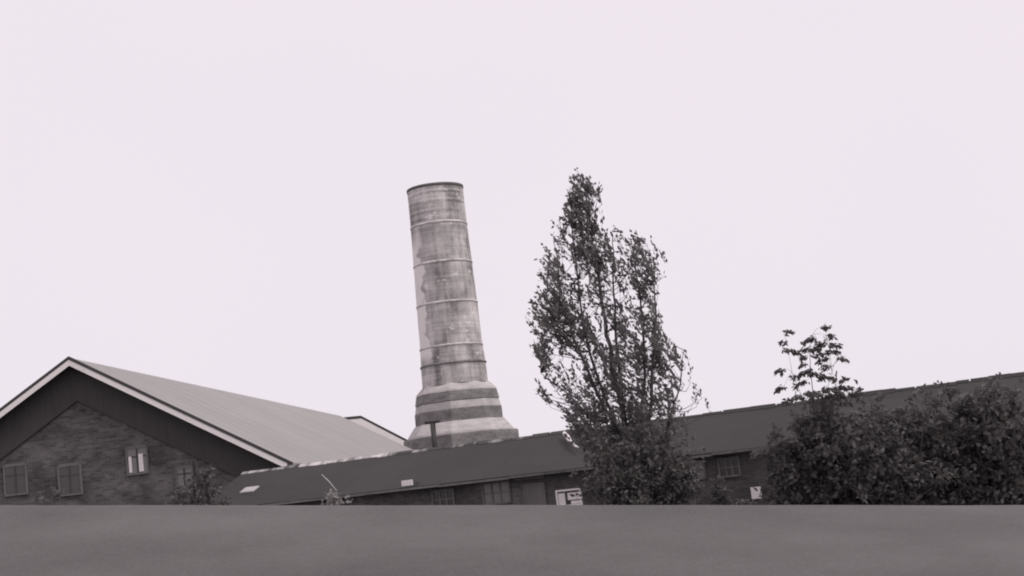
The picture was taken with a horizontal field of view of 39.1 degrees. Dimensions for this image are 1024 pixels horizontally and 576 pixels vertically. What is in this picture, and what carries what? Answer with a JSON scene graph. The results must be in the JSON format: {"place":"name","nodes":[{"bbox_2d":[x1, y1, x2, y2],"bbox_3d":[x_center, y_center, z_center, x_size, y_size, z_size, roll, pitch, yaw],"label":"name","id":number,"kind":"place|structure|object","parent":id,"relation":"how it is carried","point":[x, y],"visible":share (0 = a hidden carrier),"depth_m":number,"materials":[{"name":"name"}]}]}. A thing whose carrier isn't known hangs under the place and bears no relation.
{"place":"outdoors","nodes":[
{"label":"outdoors","id":0,"kind":"place"},
{"bbox_2d":[0,505,1023,575],"bbox_3d":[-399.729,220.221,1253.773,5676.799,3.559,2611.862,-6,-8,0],"label":"ground","id":1,"kind":"structure","parent":0,"point":[511,540],"depth_m":9.86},
{"bbox_2d":[30,487,71,504],"bbox_3d":[-14.869,8.599,46.295,3.221,4.415,2.384,-12,-10,34],"label":"bush","id":2,"kind":"object","parent":1,"relation":"on","point":[41,502],"visible":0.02,"depth_m":46.47,"materials":[{"name":"grey plant"}]},
{"bbox_2d":[164,460,231,504],"bbox_3d":[-10.082,8.001,47.186,2.329,4.787,2.187,-13,-10,39],"label":"bush","id":3,"kind":"object","parent":1,"relation":"on","point":[199,490],"visible":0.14,"depth_m":47.31,"materials":[{"name":"grey plant"}]},
{"bbox_2d":[0,356,411,504],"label":"gabled hall","id":4,"kind":"structure","parent":1,"relation":"on","point":[85,432],"depth_m":58.25,"materials":[{"name":"grey brick"}]},
{"bbox_2d":[3,462,28,496],"bbox_3d":[-20.077,7.738,58.221,0.985,1.295,0.097,-7,-8,4],"label":"window","id":5,"kind":"structure","parent":4,"relation":"in","point":[15,476],"depth_m":58.23,"materials":[{"name":"grey glass"}]},
{"bbox_2d":[57,462,82,496],"bbox_3d":[-17.823,7.715,58.047,0.985,1.295,0.097,-7,-8,4],"label":"window","id":6,"kind":"structure","parent":4,"relation":"in","point":[69,474],"depth_m":58.06,"materials":[{"name":"grey glass"}]},
{"bbox_2d":[125,445,149,475],"bbox_3d":[-15.083,6.927,57.936,0.920,1.165,0.097,-7,-8,4],"label":"window","id":7,"kind":"structure","parent":4,"relation":"in","point":[137,459],"depth_m":57.95,"materials":[{"name":"grey glass"}]},
{"bbox_2d":[175,465,193,487],"bbox_3d":[-13.130,7.541,57.703,0.725,0.840,0.097,-7,-8,4],"label":"window","id":8,"kind":"structure","parent":4,"relation":"in","point":[180,471],"depth_m":57.72,"materials":[{"name":"grey glass"}]},
{"bbox_2d":[321,474,352,504],"bbox_3d":[-4.508,6.707,38.245,1.459,3.600,1.186,-6,-8,0],"label":"dry shrub","id":9,"kind":"object","parent":1,"relation":"on","point":[333,498],"visible":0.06,"depth_m":38.26,"materials":[{"name":"grey plant"}]},
{"bbox_2d":[344,416,406,444],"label":"white house","id":10,"kind":"structure","parent":1,"relation":"on","point":[372,426],"depth_m":143.99,"materials":[{"name":"paint"}]},
{"bbox_2d":[404,182,518,449],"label":"factory chimney","id":11,"kind":"object","parent":1,"relation":"on","point":[457,395],"visible":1,"depth_m":128.20,"materials":[{"name":"paint"}]},
{"bbox_2d":[210,372,1023,504],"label":"long shed","id":12,"kind":"structure","parent":1,"relation":"on","point":[536,469],"depth_m":47.80,"materials":[{"name":"brick"}]},
{"bbox_2d":[401,480,417,485],"bbox_3d":[-3.417,6.574,48.620,0.423,0.185,0.537,-10,-9,24],"label":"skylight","id":13,"kind":"object","parent":12,"relation":"attached to","point":[407,482],"visible":1,"depth_m":48.38,"materials":[{"name":"white glass"}]},
{"bbox_2d":[431,488,455,504],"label":"window","id":14,"kind":"structure","parent":12,"relation":"in","point":[444,496],"depth_m":48.31,"materials":[{"name":"grey glass"}]},
{"bbox_2d":[481,480,511,504],"bbox_3d":[-0.524,6.756,47.487,1.042,0.751,0.107,-10,-9,24],"label":"window","id":15,"kind":"structure","parent":12,"relation":"in","point":[497,492],"depth_m":47.50,"materials":[{"name":"grey glass"}]},
{"bbox_2d":[522,482,546,504],"bbox_3d":[0.851,7.750,46.790,0.797,2.828,0.047,-10,-9,24],"label":"door","id":16,"kind":"structure","parent":12,"relation":"in","point":[533,493],"depth_m":46.90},
{"bbox_2d":[555,488,582,504],"bbox_3d":[1.832,6.755,46.386,0.897,0.557,0.107,-10,-9,24],"label":"window","id":17,"kind":"structure","parent":12,"relation":"in","point":[563,497],"depth_m":46.40,"materials":[{"name":"white paint"}]},
{"bbox_2d":[681,459,706,479],"bbox_3d":[5.646,5.663,44.695,0.751,0.605,0.107,-10,-9,24],"label":"window","id":18,"kind":"structure","parent":12,"relation":"in","point":[703,470],"depth_m":44.60,"materials":[{"name":"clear glass"}]},
{"bbox_2d":[717,456,741,477],"bbox_3d":[6.666,5.507,44.232,0.702,0.605,0.107,-10,-9,24],"label":"window","id":19,"kind":"structure","parent":12,"relation":"in","point":[729,466],"depth_m":44.23,"materials":[{"name":"grey glass"}]},
{"bbox_2d":[750,487,761,498],"bbox_3d":[7.444,6.228,43.799,0.324,0.356,0.117,-10,-9,24],"label":"sign","id":20,"kind":"object","parent":12,"relation":"attached to","point":[754,494],"visible":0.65,"depth_m":43.75,"materials":[{"name":"white paint"}]},
{"bbox_2d":[524,167,710,462],"bbox_3d":[2.765,2.104,37.856,4.644,10.787,3.510,-9,-8,16],"label":"poplar tree","id":21,"kind":"object","parent":1,"relation":"on","point":[556,308],"visible":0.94,"depth_m":37.74,"materials":[{"name":"grey plant"}]},
{"bbox_2d":[569,402,705,504],"bbox_3d":[3.220,5.149,36.148,3.616,4.515,2.765,-6,-8,0],"label":"bush","id":22,"kind":"object","parent":1,"relation":"on","point":[676,483],"visible":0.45,"depth_m":35.84,"materials":[{"name":"grey plant"}]},
{"bbox_2d":[705,475,757,504],"bbox_3d":[5.480,5.957,36.358,1.268,2.499,1.102,-1,-10,-35],"label":"bush","id":23,"kind":"object","parent":1,"relation":"on","point":[722,498],"visible":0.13,"depth_m":36.34,"materials":[{"name":"grey plant"}]},
{"bbox_2d":[749,371,876,504],"bbox_3d":[7.536,4.400,34.835,3.516,4.676,2.553,-10,-9,22],"label":"bush","id":24,"kind":"object","parent":1,"relation":"on","point":[793,480],"visible":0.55,"depth_m":34.32,"materials":[{"name":"grey plant"}]},
{"bbox_2d":[773,323,861,504],"bbox_3d":[7.486,3.766,34.389,2.114,5.794,1.560,-6,-8,0],"label":"sapling","id":25,"kind":"object","parent":1,"relation":"on","point":[823,377],"visible":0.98,"depth_m":34.59,"materials":[{"name":"black plant"}]},
{"bbox_2d":[832,379,980,504],"bbox_3d":[9.193,4.226,33.922,3.594,4.410,3.071,-6,-8,0],"label":"bush","id":26,"kind":"object","parent":1,"relation":"on","point":[899,472],"visible":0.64,"depth_m":33.26,"materials":[{"name":"grey plant"}]},
{"bbox_2d":[923,372,1023,504],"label":"bush","id":27,"kind":"object","parent":1,"relation":"on","point":[996,445],"visible":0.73,"depth_m":33.20,"materials":[{"name":"grey plant"}]},
{"bbox_2d":[0,0,1023,439],"label":"sky","id":28,"kind":"structure","parent":0,"point":[206,193],"materials":[{"name":"white"}]}
]}

